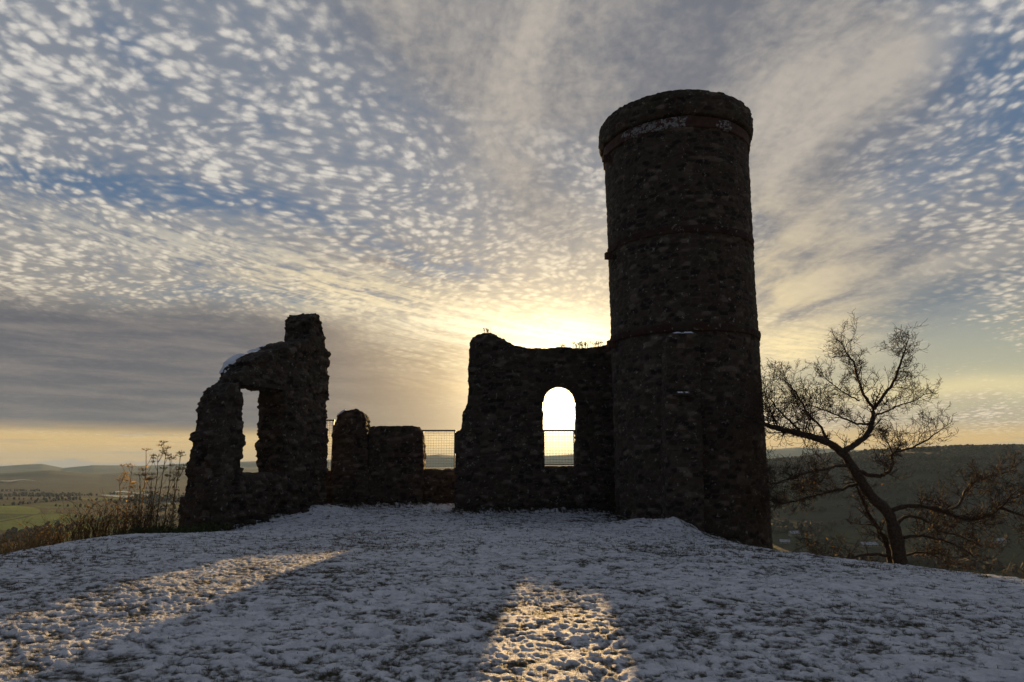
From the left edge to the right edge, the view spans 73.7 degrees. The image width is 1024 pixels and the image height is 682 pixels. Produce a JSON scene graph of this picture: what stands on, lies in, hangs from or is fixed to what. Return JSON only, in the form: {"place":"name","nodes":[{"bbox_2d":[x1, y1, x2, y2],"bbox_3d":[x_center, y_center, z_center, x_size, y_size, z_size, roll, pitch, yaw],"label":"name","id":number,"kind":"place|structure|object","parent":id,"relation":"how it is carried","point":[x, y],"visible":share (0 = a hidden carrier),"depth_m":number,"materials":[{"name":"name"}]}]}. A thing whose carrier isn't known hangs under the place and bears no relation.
{"place":"outdoors","nodes":[
{"label":"outdoors","id":0,"kind":"place"},
{"bbox_2d":[104,494,148,497],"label":"water","id":1,"kind":"structure","parent":0,"point":[125,496],"depth_m":2494.75,"materials":[{"name":"grey liquid"}]},
{"bbox_2d":[0,499,1023,681],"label":"ground","id":2,"kind":"structure","parent":0,"point":[210,628],"depth_m":7.90,"materials":[{"name":"white snow"}]},
{"bbox_2d":[0,527,73,554],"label":"bramble","id":3,"kind":"object","parent":2,"relation":"on","point":[8,548],"visible":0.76,"depth_m":15.35,"materials":[{"name":"brown plant"}]},
{"bbox_2d":[4,485,211,549],"bbox_3d":[-11.613,5.220,19.499,6.301,2.559,3.524,10,-14,-44],"label":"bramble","id":4,"kind":"object","parent":2,"relation":"on","point":[134,522],"visible":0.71,"depth_m":19.39,"materials":[{"name":"brown plant"}]},
{"bbox_2d":[113,472,128,531],"bbox_3d":[-11.447,4.832,19.929,0.426,2.053,0.456,3,-11,-16],"label":"dry plant","id":5,"kind":"object","parent":2,"relation":"on","point":[122,473],"visible":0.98,"depth_m":20.00,"materials":[{"name":"brown plant"}]},
{"bbox_2d":[120,463,137,524],"bbox_3d":[-11.588,4.835,20.536,0.421,2.385,0.586,-9,-14,41],"label":"dry plant","id":6,"kind":"object","parent":2,"relation":"on","point":[135,482],"visible":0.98,"depth_m":20.61,"materials":[{"name":"brown plant"}]},
{"bbox_2d":[127,468,149,530],"bbox_3d":[-10.979,4.753,19.948,0.501,2.061,0.646,0,-10,0],"label":"dry plant","id":7,"kind":"object","parent":2,"relation":"on","point":[143,469],"visible":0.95,"depth_m":19.95,"materials":[{"name":"brown plant"}]},
{"bbox_2d":[138,448,155,525],"bbox_3d":[-11.125,4.628,20.702,0.553,2.810,0.415,4,-11,-19],"label":"dry plant","id":8,"kind":"object","parent":2,"relation":"on","point":[146,474],"visible":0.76,"depth_m":20.82,"materials":[{"name":"brown plant"}]},
{"bbox_2d":[142,473,155,530],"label":"dry plant","id":9,"kind":"object","parent":2,"relation":"on","point":[150,491],"visible":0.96,"depth_m":20.19,"materials":[{"name":"brown plant"}]},
{"bbox_2d":[148,448,167,529],"bbox_3d":[-10.636,4.553,20.378,0.540,2.697,0.522,4,-11,-19],"label":"dry plant","id":10,"kind":"object","parent":2,"relation":"on","point":[157,474],"visible":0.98,"depth_m":20.52,"materials":[{"name":"brown plant"}]},
{"bbox_2d":[156,440,171,523],"bbox_3d":[-10.772,4.560,20.953,0.493,2.998,0.511,-9,-14,41],"label":"dry plant","id":11,"kind":"object","parent":2,"relation":"on","point":[162,443],"visible":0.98,"depth_m":21.05,"materials":[{"name":"brown plant"}]},
{"bbox_2d":[99,520,234,536],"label":"undergrowth","id":12,"kind":"object","parent":2,"relation":"on","point":[157,529],"visible":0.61,"depth_m":20.28,"materials":[{"name":"brown plant"}]},
{"bbox_2d":[163,455,178,521],"bbox_3d":[-10.553,4.820,21.125,0.494,2.542,0.532,4,-11,-23],"label":"dry plant","id":13,"kind":"object","parent":2,"relation":"on","point":[176,469],"visible":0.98,"depth_m":21.18,"materials":[{"name":"brown plant"}]},
{"bbox_2d":[170,466,183,531],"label":"dry plant","id":14,"kind":"object","parent":2,"relation":"on","point":[172,503],"visible":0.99,"depth_m":20.32,"materials":[{"name":"brown plant"}]},
{"bbox_2d":[174,450,187,501],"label":"dry plant","id":15,"kind":"object","parent":2,"relation":"on","point":[180,456],"visible":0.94,"depth_m":21.60,"materials":[{"name":"brown plant"}]},
{"bbox_2d":[177,313,330,529],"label":"ruined wall","id":16,"kind":"structure","parent":2,"relation":"on","point":[288,379],"depth_m":25.61,"materials":[{"name":"stone"}]},
{"bbox_2d":[325,468,455,502],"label":"base wall","id":17,"kind":"structure","parent":2,"relation":"on","point":[438,483],"depth_m":29.37,"materials":[{"name":"stone"}]},
{"bbox_2d":[326,420,334,460],"bbox_3d":[-8.246,4.628,30.056,0.783,2.327,0.064,0,-10,0],"label":"railing","id":18,"kind":"object","parent":17,"relation":"on","point":[329,454],"visible":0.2,"depth_m":30.14,"materials":[{"name":"metal"}]},
{"bbox_2d":[331,409,370,502],"bbox_3d":[-6.912,5.205,29.805,1.803,4.451,1.182,0,-10,0],"label":"wall stub","id":19,"kind":"object","parent":17,"relation":"on","point":[349,461],"depth_m":29.36,"materials":[{"name":"stone"}]},
{"bbox_2d":[368,426,425,502],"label":"wall block","id":20,"kind":"structure","parent":17,"relation":"on","point":[396,460],"depth_m":29.35,"materials":[{"name":"stone"}]},
{"bbox_2d":[422,430,455,469],"bbox_3d":[-3.235,4.829,30.122,1.499,1.809,0.064,0,-10,0],"label":"railing","id":21,"kind":"object","parent":17,"relation":"on","point":[438,458],"visible":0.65,"depth_m":30.13,"materials":[{"name":"metal"}]},
{"bbox_2d":[202,495,682,531],"bbox_3d":[-2.435,6.309,25.035,15.580,0.918,8.554,0,-10,0],"label":"rubble","id":22,"kind":"object","parent":2,"relation":"on","point":[288,511],"visible":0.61,"depth_m":25.81,"materials":[{"name":"stone"}]},
{"bbox_2d":[454,333,615,508],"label":"arch wall","id":23,"kind":"structure","parent":2,"relation":"on","point":[499,445],"depth_m":26.93,"materials":[{"name":"stone"}]},
{"bbox_2d":[543,430,574,464],"bbox_3d":[1.891,4.285,27.476,1.309,1.418,0.064,0,-10,0],"label":"railing","id":24,"kind":"object","parent":23,"relation":"on","point":[573,431],"visible":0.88,"depth_m":27.44,"materials":[{"name":"metal"}]},
{"bbox_2d":[572,341,590,347],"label":"weed","id":25,"kind":"object","parent":23,"relation":"on","point":[581,344],"visible":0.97,"depth_m":27.82,"materials":[{"name":"brown plant"}]},
{"bbox_2d":[592,341,602,346],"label":"weed","id":26,"kind":"object","parent":23,"relation":"on","point":[596,343],"visible":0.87,"depth_m":27.76,"materials":[{"name":"brown plant"}]},
{"bbox_2d":[598,89,772,548],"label":"round tower","id":27,"kind":"structure","parent":2,"relation":"on","point":[683,342],"depth_m":23.60,"materials":[{"name":"stone"}]},
{"bbox_2d":[718,309,1023,572],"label":"bare tree","id":28,"kind":"object","parent":2,"relation":"on","point":[895,545],"visible":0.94,"depth_m":21.69,"materials":[{"name":"brown plant"}]},
{"bbox_2d":[907,540,1023,578],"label":"thicket","id":29,"kind":"object","parent":2,"relation":"on","point":[977,564],"visible":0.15,"depth_m":17.44,"materials":[{"name":"brown plant"}]},
{"bbox_2d":[0,447,1023,578],"bbox_3d":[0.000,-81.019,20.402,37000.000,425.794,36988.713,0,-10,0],"label":"hills","id":30,"kind":"structure","parent":0,"point":[93,479],"depth_m":1505.99,"materials":[{"name":"green plant"}]},
{"bbox_2d":[0,444,1023,572],"bbox_3d":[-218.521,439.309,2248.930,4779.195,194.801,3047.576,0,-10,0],"label":"woodland","id":31,"kind":"object","parent":30,"relation":"on","point":[946,454],"visible":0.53,"depth_m":1711.27,"materials":[{"name":"green plant"}]},
{"bbox_2d":[779,539,789,543],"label":"farmhouse","id":32,"kind":"object","parent":30,"relation":"on","point":[783,541],"visible":1,"depth_m":1030.54,"materials":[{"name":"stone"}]},
{"bbox_2d":[788,530,800,536],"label":"farmhouse","id":33,"kind":"object","parent":30,"relation":"on","point":[790,533],"visible":0.79,"depth_m":1094.59,"materials":[{"name":"stone"}]},
{"bbox_2d":[859,541,878,546],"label":"farmhouse","id":34,"kind":"object","parent":30,"relation":"on","point":[872,544],"visible":0.89,"depth_m":986.88,"materials":[{"name":"stone"}]},
{"bbox_2d":[993,537,1006,543],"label":"farmhouse","id":35,"kind":"object","parent":30,"relation":"on","point":[997,540],"visible":0.67,"depth_m":983.92,"materials":[{"name":"stone"}]},
{"bbox_2d":[0,0,1023,467],"label":"sky","id":36,"kind":"structure","parent":0,"point":[181,180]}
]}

